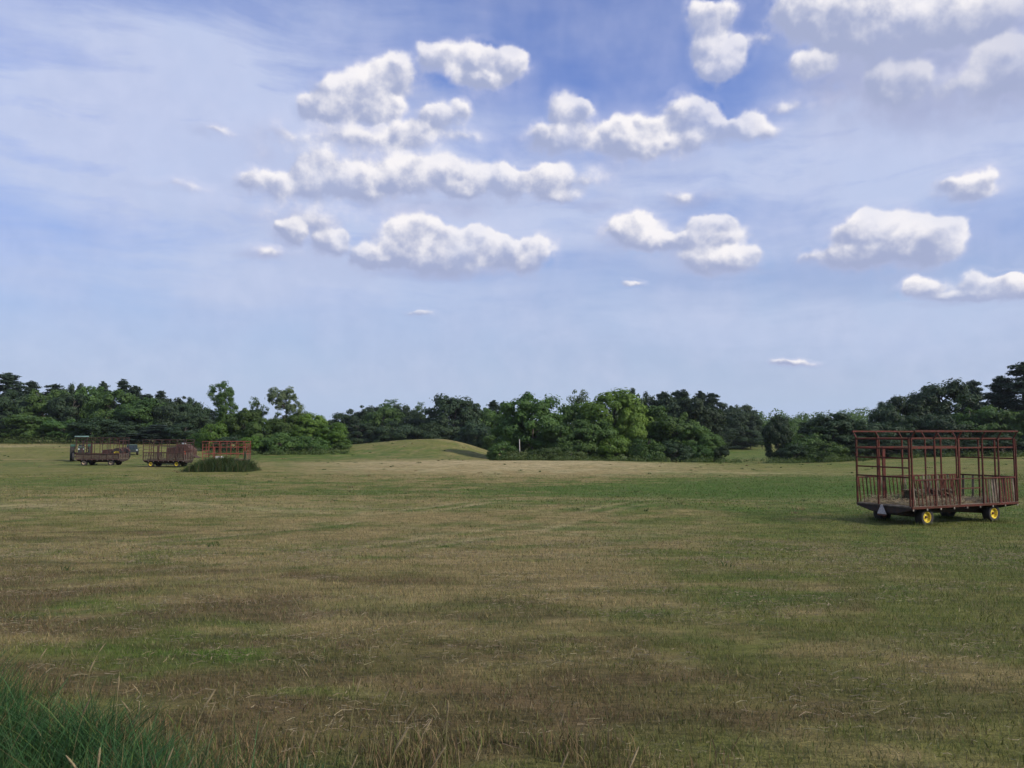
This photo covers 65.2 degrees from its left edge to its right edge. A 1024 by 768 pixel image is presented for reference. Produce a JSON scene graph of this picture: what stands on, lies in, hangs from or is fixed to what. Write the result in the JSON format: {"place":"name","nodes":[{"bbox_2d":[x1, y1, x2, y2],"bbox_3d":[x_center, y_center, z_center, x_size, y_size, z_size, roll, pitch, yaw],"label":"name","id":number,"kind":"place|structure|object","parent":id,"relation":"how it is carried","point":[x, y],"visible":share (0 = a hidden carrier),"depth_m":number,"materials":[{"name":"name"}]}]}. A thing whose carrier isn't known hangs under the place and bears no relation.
{"place":"outdoors","nodes":[
{"label":"outdoors","id":0,"kind":"place"},
{"bbox_2d":[0,634,328,767],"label":"verge grass","id":1,"kind":"structure","parent":0,"point":[20,742],"depth_m":3.92,"materials":[{"name":"green plant"}]},
{"bbox_2d":[177,454,263,472],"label":"tall grass","id":2,"kind":"structure","parent":0,"point":[222,464],"depth_m":78.38,"materials":[{"name":"green plant"}]},
{"bbox_2d":[0,662,939,767],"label":"dry grass","id":3,"kind":"structure","parent":0,"point":[422,746],"depth_m":4.42,"materials":[{"name":"plant"}]},
{"bbox_2d":[0,438,1023,767],"bbox_3d":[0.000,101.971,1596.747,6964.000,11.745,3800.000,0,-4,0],"label":"field ground","id":4,"kind":"structure","parent":0,"point":[54,460],"depth_m":10.54,"materials":[{"name":"green plant"}]},
{"bbox_2d":[0,389,41,417],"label":"tree","id":5,"kind":"object","parent":4,"relation":"on","point":[5,400],"visible":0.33,"depth_m":171.47,"materials":[{"name":"green plant"}]},
{"bbox_2d":[0,372,41,415],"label":"pine tree","id":6,"kind":"object","parent":4,"relation":"on","point":[9,381],"visible":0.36,"depth_m":183.99,"materials":[{"name":"green plant"}]},
{"bbox_2d":[0,414,59,441],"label":"tree","id":7,"kind":"object","parent":4,"relation":"on","point":[28,421],"visible":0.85,"depth_m":152.58,"materials":[{"name":"green plant"}]},
{"bbox_2d":[10,388,69,442],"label":"tree","id":8,"kind":"object","parent":4,"relation":"on","point":[39,406],"visible":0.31,"depth_m":171.96,"materials":[{"name":"green plant"}]},
{"bbox_2d":[33,419,90,443],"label":"tree","id":9,"kind":"object","parent":4,"relation":"on","point":[55,424],"visible":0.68,"depth_m":152.38,"materials":[{"name":"green plant"}]},
{"bbox_2d":[44,391,87,442],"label":"tree","id":10,"kind":"object","parent":4,"relation":"on","point":[63,408],"visible":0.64,"depth_m":169.49,"materials":[{"name":"green plant"}]},
{"bbox_2d":[70,436,92,460],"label":"tractor","id":11,"kind":"object","parent":4,"relation":"on","point":[72,452],"visible":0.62,"depth_m":102.49,"materials":[{"name":"green paint"}]},
{"bbox_2d":[65,416,118,442],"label":"tree","id":12,"kind":"object","parent":4,"relation":"on","point":[84,424],"visible":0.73,"depth_m":151.85,"materials":[{"name":"green plant"}]},
{"bbox_2d":[73,386,114,442],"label":"tree","id":13,"kind":"object","parent":4,"relation":"on","point":[91,395],"visible":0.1,"depth_m":180.27,"materials":[{"name":"green plant"}]},
{"bbox_2d":[75,438,129,465],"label":"hay wagon","id":14,"kind":"object","parent":4,"relation":"on","point":[93,461],"visible":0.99,"depth_m":91.92,"materials":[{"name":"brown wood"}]},
{"bbox_2d":[79,389,140,442],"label":"tree","id":15,"kind":"object","parent":4,"relation":"on","point":[95,406],"visible":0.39,"depth_m":168.80,"materials":[{"name":"green plant"}]},
{"bbox_2d":[100,421,147,443],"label":"tree","id":16,"kind":"object","parent":4,"relation":"on","point":[121,429],"visible":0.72,"depth_m":150.74,"materials":[{"name":"green plant"}]},
{"bbox_2d":[113,397,166,442],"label":"tree","id":17,"kind":"object","parent":4,"relation":"on","point":[138,413],"visible":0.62,"depth_m":164.78,"materials":[{"name":"green plant"}]},
{"bbox_2d":[118,424,192,443],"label":"pine tree","id":18,"kind":"object","parent":4,"relation":"on","point":[155,429],"visible":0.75,"depth_m":149.34,"materials":[{"name":"green plant"}]},
{"bbox_2d":[141,399,191,440],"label":"tree","id":19,"kind":"object","parent":4,"relation":"on","point":[168,412],"visible":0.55,"depth_m":166.29,"materials":[{"name":"green plant"}]},
{"bbox_2d":[143,440,194,466],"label":"hay wagon","id":20,"kind":"object","parent":4,"relation":"on","point":[175,462],"visible":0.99,"depth_m":88.02,"materials":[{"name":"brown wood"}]},
{"bbox_2d":[160,424,202,441],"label":"tree","id":21,"kind":"object","parent":4,"relation":"on","point":[173,431],"visible":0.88,"depth_m":147.30,"materials":[{"name":"green plant"}]},
{"bbox_2d":[166,443,200,462],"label":"hay baler","id":22,"kind":"object","parent":4,"relation":"on","point":[179,449],"visible":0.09,"depth_m":94.43,"materials":[{"name":"brown paint"}]},
{"bbox_2d":[171,397,210,422],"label":"tree","id":23,"kind":"object","parent":4,"relation":"on","point":[190,407],"visible":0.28,"depth_m":174.60,"materials":[{"name":"green plant"}]},
{"bbox_2d":[173,413,214,437],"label":"tree","id":24,"kind":"object","parent":4,"relation":"on","point":[201,421],"visible":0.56,"depth_m":163.02,"materials":[{"name":"green plant"}]},
{"bbox_2d":[195,420,234,449],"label":"shrub","id":25,"kind":"object","parent":4,"relation":"on","point":[221,429],"visible":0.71,"depth_m":130.13,"materials":[{"name":"green plant"}]},
{"bbox_2d":[206,381,241,449],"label":"tree","id":26,"kind":"object","parent":4,"relation":"on","point":[222,405],"visible":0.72,"depth_m":133.09,"materials":[{"name":"green plant"}]},
{"bbox_2d":[202,441,250,461],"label":"hay wagon","id":27,"kind":"object","parent":4,"relation":"on","point":[248,455],"visible":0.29,"depth_m":91.32,"materials":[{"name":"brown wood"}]},
{"bbox_2d":[210,434,243,452],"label":"shrub","id":28,"kind":"object","parent":4,"relation":"on","point":[224,444],"visible":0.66,"depth_m":123.33,"materials":[{"name":"green plant"}]},
{"bbox_2d":[221,408,264,439],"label":"tree","id":29,"kind":"object","parent":4,"relation":"on","point":[235,421],"visible":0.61,"depth_m":131.02,"materials":[{"name":"green plant"}]},
{"bbox_2d":[235,435,268,453],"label":"shrub","id":30,"kind":"object","parent":4,"relation":"on","point":[260,445],"visible":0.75,"depth_m":122.47,"materials":[{"name":"green plant"}]},
{"bbox_2d":[243,417,278,444],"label":"shrub","id":31,"kind":"object","parent":4,"relation":"on","point":[252,428],"visible":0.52,"depth_m":129.20,"materials":[{"name":"green plant"}]},
{"bbox_2d":[258,431,303,453],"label":"shrub","id":32,"kind":"object","parent":4,"relation":"on","point":[284,440],"visible":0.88,"depth_m":121.83,"materials":[{"name":"green plant"}]},
{"bbox_2d":[265,412,305,442],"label":"shrub","id":33,"kind":"object","parent":4,"relation":"on","point":[286,423],"visible":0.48,"depth_m":130.00,"materials":[{"name":"green plant"}]},
{"bbox_2d":[266,385,305,415],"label":"tree","id":34,"kind":"object","parent":4,"relation":"on","point":[285,395],"visible":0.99,"depth_m":133.06,"materials":[{"name":"green plant"}]},
{"bbox_2d":[289,412,329,446],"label":"shrub","id":35,"kind":"object","parent":4,"relation":"on","point":[312,421],"visible":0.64,"depth_m":128.83,"materials":[{"name":"green plant"}]},
{"bbox_2d":[292,436,331,451],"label":"shrub","id":36,"kind":"object","parent":4,"relation":"on","point":[313,442],"visible":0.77,"depth_m":123.22,"materials":[{"name":"green plant"}]},
{"bbox_2d":[313,422,348,448],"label":"shrub","id":37,"kind":"object","parent":4,"relation":"on","point":[337,432],"visible":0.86,"depth_m":128.34,"materials":[{"name":"green plant"}]},
{"bbox_2d":[327,409,362,425],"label":"tree","id":38,"kind":"object","parent":4,"relation":"on","point":[338,416],"visible":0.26,"depth_m":213.01,"materials":[{"name":"green plant"}]},
{"bbox_2d":[343,405,378,426],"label":"tree","id":39,"kind":"object","parent":4,"relation":"on","point":[364,413],"visible":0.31,"depth_m":211.53,"materials":[{"name":"green plant"}]},
{"bbox_2d":[344,423,378,444],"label":"tree","id":40,"kind":"object","parent":4,"relation":"on","point":[359,433],"visible":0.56,"depth_m":188.14,"materials":[{"name":"green plant"}]},
{"bbox_2d":[361,405,405,442],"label":"tree","id":41,"kind":"object","parent":4,"relation":"on","point":[387,414],"visible":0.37,"depth_m":202.05,"materials":[{"name":"green plant"}]},
{"bbox_2d":[369,420,420,442],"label":"tree","id":42,"kind":"object","parent":4,"relation":"on","point":[402,432],"visible":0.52,"depth_m":184.92,"materials":[{"name":"green plant"}]},
{"bbox_2d":[400,410,427,438],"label":"tree","id":43,"kind":"object","parent":4,"relation":"on","point":[414,418],"visible":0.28,"depth_m":201.87,"materials":[{"name":"green plant"}]},
{"bbox_2d":[411,421,454,439],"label":"tree","id":44,"kind":"object","parent":4,"relation":"on","point":[425,430],"visible":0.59,"depth_m":183.60,"materials":[{"name":"green plant"}]},
{"bbox_2d":[421,393,485,439],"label":"tree","id":45,"kind":"object","parent":4,"relation":"on","point":[454,411],"visible":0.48,"depth_m":193.02,"materials":[{"name":"green plant"}]},
{"bbox_2d":[453,422,495,447],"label":"tree","id":46,"kind":"object","parent":4,"relation":"on","point":[473,430],"visible":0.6,"depth_m":179.89,"materials":[{"name":"green plant"}]},
{"bbox_2d":[478,407,496,438],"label":"tree","id":47,"kind":"object","parent":4,"relation":"on","point":[487,414],"visible":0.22,"depth_m":197.57,"materials":[{"name":"green plant"}]},
{"bbox_2d":[0,407,995,451],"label":"distant woods","id":48,"kind":"object","parent":4,"relation":"on","point":[795,421],"visible":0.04,"depth_m":366.55,"materials":[{"name":"green plant"}]},
{"bbox_2d":[485,440,516,460],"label":"bush","id":49,"kind":"object","parent":4,"relation":"on","point":[494,451],"visible":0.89,"depth_m":106.69,"materials":[{"name":"green plant"}]},
{"bbox_2d":[487,413,528,451],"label":"tree","id":50,"kind":"object","parent":4,"relation":"on","point":[493,430],"visible":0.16,"depth_m":125.16,"materials":[{"name":"green plant"}]},
{"bbox_2d":[0,431,1023,462],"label":"undergrowth","id":51,"kind":"object","parent":4,"relation":"on","point":[511,458],"visible":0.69,"depth_m":121.91,"materials":[{"name":"green plant"}]},
{"bbox_2d":[0,539,1023,767],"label":"loose straw","id":52,"kind":"object","parent":4,"relation":"on","point":[318,557],"visible":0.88,"depth_m":10.98,"materials":[{"name":"beige plant"}]},
{"bbox_2d":[0,443,1023,569],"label":"field weeds","id":53,"kind":"object","parent":4,"relation":"on","point":[496,494],"visible":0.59,"depth_m":51.89,"materials":[{"name":"green plant"}]},
{"bbox_2d":[495,391,565,454],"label":"tree","id":54,"kind":"object","parent":4,"relation":"on","point":[511,428],"visible":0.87,"depth_m":118.75,"materials":[{"name":"green plant"}]},
{"bbox_2d":[525,447,561,460],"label":"bush","id":55,"kind":"object","parent":4,"relation":"on","point":[550,452],"visible":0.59,"depth_m":106.16,"materials":[{"name":"green plant"}]},
{"bbox_2d":[539,420,582,452],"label":"tree","id":56,"kind":"object","parent":4,"relation":"on","point":[555,432],"visible":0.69,"depth_m":115.11,"materials":[{"name":"green plant"}]},
{"bbox_2d":[553,403,591,441],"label":"tree","id":57,"kind":"object","parent":4,"relation":"on","point":[571,410],"visible":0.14,"depth_m":124.18,"materials":[{"name":"green plant"}]},
{"bbox_2d":[557,389,590,426],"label":"tree","id":58,"kind":"object","parent":4,"relation":"on","point":[579,399],"visible":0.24,"depth_m":129.24,"materials":[{"name":"green plant"}]},
{"bbox_2d":[561,440,600,459],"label":"bush","id":59,"kind":"object","parent":4,"relation":"on","point":[585,446],"visible":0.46,"depth_m":112.72,"materials":[{"name":"green plant"}]},
{"bbox_2d":[568,417,618,455],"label":"tree","id":60,"kind":"object","parent":4,"relation":"on","point":[587,430],"visible":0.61,"depth_m":114.79,"materials":[{"name":"green plant"}]},
{"bbox_2d":[571,387,655,454],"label":"tree","id":61,"kind":"object","parent":4,"relation":"on","point":[612,400],"visible":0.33,"depth_m":118.89,"materials":[{"name":"green plant"}]},
{"bbox_2d":[596,435,635,460],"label":"bush","id":62,"kind":"object","parent":4,"relation":"on","point":[619,446],"visible":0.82,"depth_m":112.37,"materials":[{"name":"green plant"}]},
{"bbox_2d":[614,407,648,456],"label":"tree","id":63,"kind":"object","parent":4,"relation":"on","point":[636,430],"visible":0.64,"depth_m":116.95,"materials":[{"name":"green plant"}]},
{"bbox_2d":[627,438,666,461],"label":"bush","id":64,"kind":"object","parent":4,"relation":"on","point":[639,446],"visible":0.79,"depth_m":111.38,"materials":[{"name":"green plant"}]},
{"bbox_2d":[632,405,677,454],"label":"tree","id":65,"kind":"object","parent":4,"relation":"on","point":[658,411],"visible":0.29,"depth_m":118.66,"materials":[{"name":"green plant"}]},
{"bbox_2d":[648,395,698,456],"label":"tree","id":66,"kind":"object","parent":4,"relation":"on","point":[673,409],"visible":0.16,"depth_m":164.64,"materials":[{"name":"green plant"}]},
{"bbox_2d":[649,412,700,455],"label":"tree","id":67,"kind":"object","parent":4,"relation":"on","point":[669,422],"visible":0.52,"depth_m":116.80,"materials":[{"name":"green plant"}]},
{"bbox_2d":[660,439,696,461],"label":"bush","id":68,"kind":"object","parent":4,"relation":"on","point":[673,448],"visible":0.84,"depth_m":111.44,"materials":[{"name":"green plant"}]},
{"bbox_2d":[673,423,712,454],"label":"tree","id":69,"kind":"object","parent":4,"relation":"on","point":[695,430],"visible":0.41,"depth_m":115.50,"materials":[{"name":"green plant"}]},
{"bbox_2d":[676,396,728,444],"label":"tree","id":70,"kind":"object","parent":4,"relation":"on","point":[713,420],"visible":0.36,"depth_m":162.95,"materials":[{"name":"green plant"}]},
{"bbox_2d":[690,444,715,462],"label":"bush","id":71,"kind":"object","parent":4,"relation":"on","point":[705,449],"visible":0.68,"depth_m":111.98,"materials":[{"name":"green plant"}]},
{"bbox_2d":[697,432,726,459],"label":"tree","id":72,"kind":"object","parent":4,"relation":"on","point":[717,440],"visible":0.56,"depth_m":114.73,"materials":[{"name":"green plant"}]},
{"bbox_2d":[698,392,741,450],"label":"pine tree","id":73,"kind":"object","parent":4,"relation":"on","point":[712,400],"visible":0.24,"depth_m":169.64,"materials":[{"name":"green plant"}]},
{"bbox_2d":[719,403,746,446],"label":"tree","id":74,"kind":"object","parent":4,"relation":"on","point":[735,421],"visible":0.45,"depth_m":236.02,"materials":[{"name":"green plant"}]},
{"bbox_2d":[723,404,762,448],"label":"tree","id":75,"kind":"object","parent":4,"relation":"on","point":[746,409],"visible":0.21,"depth_m":241.58,"materials":[{"name":"green plant"}]},
{"bbox_2d":[734,427,763,448],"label":"tree","id":76,"kind":"object","parent":4,"relation":"on","point":[754,440],"visible":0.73,"depth_m":236.58,"materials":[{"name":"green plant"}]},
{"bbox_2d":[761,414,793,459],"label":"tree","id":77,"kind":"object","parent":4,"relation":"on","point":[780,424],"visible":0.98,"depth_m":130.83,"materials":[{"name":"green plant"}]},
{"bbox_2d":[778,443,807,462],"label":"shrub","id":78,"kind":"object","parent":4,"relation":"on","point":[789,451],"visible":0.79,"depth_m":125.72,"materials":[{"name":"green plant"}]},
{"bbox_2d":[784,433,825,460],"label":"shrub","id":79,"kind":"object","parent":4,"relation":"on","point":[814,438],"visible":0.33,"depth_m":128.94,"materials":[{"name":"green plant"}]},
{"bbox_2d":[805,440,852,461],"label":"shrub","id":80,"kind":"object","parent":4,"relation":"on","point":[836,451],"visible":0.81,"depth_m":124.65,"materials":[{"name":"green plant"}]},
{"bbox_2d":[796,411,869,454],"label":"tree","id":81,"kind":"object","parent":4,"relation":"on","point":[827,426],"visible":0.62,"depth_m":130.49,"materials":[{"name":"green plant"}]},
{"bbox_2d":[840,442,873,459],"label":"shrub","id":82,"kind":"object","parent":4,"relation":"on","point":[860,451],"visible":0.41,"depth_m":125.43,"materials":[{"name":"green plant"}]},
{"bbox_2d":[835,418,887,455],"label":"tree","id":83,"kind":"object","parent":4,"relation":"on","point":[859,425],"visible":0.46,"depth_m":129.79,"materials":[{"name":"green plant"}]},
{"bbox_2d":[860,421,913,455],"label":"tree","id":84,"kind":"object","parent":4,"relation":"on","point":[887,425],"visible":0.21,"depth_m":129.54,"materials":[{"name":"green plant"}]},
{"bbox_2d":[867,402,909,425],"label":"tree","id":85,"kind":"object","parent":4,"relation":"on","point":[887,412],"visible":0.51,"depth_m":136.19,"materials":[{"name":"green plant"}]},
{"bbox_2d":[871,437,922,457],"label":"shrub","id":86,"kind":"object","parent":4,"relation":"on","point":[894,443],"visible":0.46,"depth_m":125.43,"materials":[{"name":"green plant"}]},
{"bbox_2d":[881,394,933,453],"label":"tree","id":87,"kind":"object","parent":4,"relation":"on","point":[916,410],"visible":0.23,"depth_m":138.02,"materials":[{"name":"green plant"}]},
{"bbox_2d":[891,415,931,451],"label":"tree","id":88,"kind":"object","parent":4,"relation":"on","point":[908,426],"visible":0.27,"depth_m":132.09,"materials":[{"name":"green plant"}]},
{"bbox_2d":[912,437,954,456],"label":"shrub","id":89,"kind":"object","parent":4,"relation":"on","point":[937,443],"visible":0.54,"depth_m":125.02,"materials":[{"name":"green plant"}]},
{"bbox_2d":[852,430,1018,524],"bbox_3d":[17.088,3.704,32.227,6.210,3.651,2.945,2,-4,-24],"label":"hay wagon","id":90,"kind":"object","parent":4,"relation":"on","point":[989,510],"visible":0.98,"depth_m":31.78,"materials":[{"name":"brown metal"}]},
{"bbox_2d":[861,492,1012,508],"bbox_3d":[17.061,4.644,32.161,6.098,0.640,2.842,2,-4,-24],"label":"loose hay","id":91,"kind":"object","parent":90,"relation":"in","point":[964,499],"visible":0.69,"depth_m":31.68},
{"bbox_2d":[867,514,1014,526],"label":"grass","id":92,"kind":"structure","parent":4,"relation":"on","point":[944,517],"depth_m":31.85,"materials":[{"name":"green plant"}]},
{"bbox_2d":[912,414,974,450],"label":"tree","id":93,"kind":"object","parent":4,"relation":"on","point":[940,422],"visible":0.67,"depth_m":128.78,"materials":[{"name":"green plant"}]},
{"bbox_2d":[905,377,982,449],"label":"tree","id":94,"kind":"object","parent":4,"relation":"on","point":[961,396],"visible":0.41,"depth_m":138.84,"materials":[{"name":"green plant"}]},
{"bbox_2d":[949,437,986,455],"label":"shrub","id":95,"kind":"object","parent":4,"relation":"on","point":[970,443],"visible":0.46,"depth_m":125.27,"materials":[{"name":"green plant"}]},
{"bbox_2d":[951,379,985,414],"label":"pine tree","id":96,"kind":"object","parent":4,"relation":"on","point":[973,384],"visible":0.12,"depth_m":148.65,"materials":[{"name":"green plant"}]},
{"bbox_2d":[947,407,1002,437],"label":"tree","id":97,"kind":"object","parent":4,"relation":"on","point":[960,418],"visible":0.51,"depth_m":130.22,"materials":[{"name":"green plant"}]},
{"bbox_2d":[973,404,1023,450],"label":"tree","id":98,"kind":"object","parent":4,"relation":"on","point":[1003,414],"visible":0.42,"depth_m":129.18,"materials":[{"name":"green plant"}]},
{"bbox_2d":[982,375,1021,411],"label":"pine tree","id":99,"kind":"object","parent":4,"relation":"on","point":[995,388],"visible":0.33,"depth_m":141.66,"materials":[{"name":"green plant"}]},
{"bbox_2d":[980,433,1023,455],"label":"shrub","id":100,"kind":"object","parent":4,"relation":"on","point":[1019,446],"visible":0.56,"depth_m":125.33,"materials":[{"name":"green plant"}]},
{"bbox_2d":[986,361,1023,412],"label":"pine tree","id":101,"kind":"object","parent":4,"relation":"on","point":[1017,385],"visible":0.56,"depth_m":138.38,"materials":[{"name":"green plant"}]},
{"bbox_2d":[993,410,1023,440],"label":"tree","id":102,"kind":"object","parent":4,"relation":"on","point":[1021,416],"visible":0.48,"depth_m":128.62,"materials":[{"name":"green plant"}]},
{"bbox_2d":[0,561,1023,625],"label":"stubble grass","id":103,"kind":"structure","parent":0,"point":[550,591],"depth_m":11.99,"materials":[{"name":"plant"}]},
{"bbox_2d":[0,509,1023,565],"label":"stubble grass","id":104,"kind":"structure","parent":0,"point":[509,539],"depth_m":24.70,"materials":[{"name":"plant"}]},
{"bbox_2d":[0,473,1023,513],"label":"stubble grass","id":105,"kind":"structure","parent":0,"point":[398,495],"depth_m":52.02,"materials":[{"name":"plant"}]},
{"bbox_2d":[0,0,1023,430],"label":"sky","id":106,"kind":"structure","parent":0,"point":[810,207],"materials":[{"name":"blue"}]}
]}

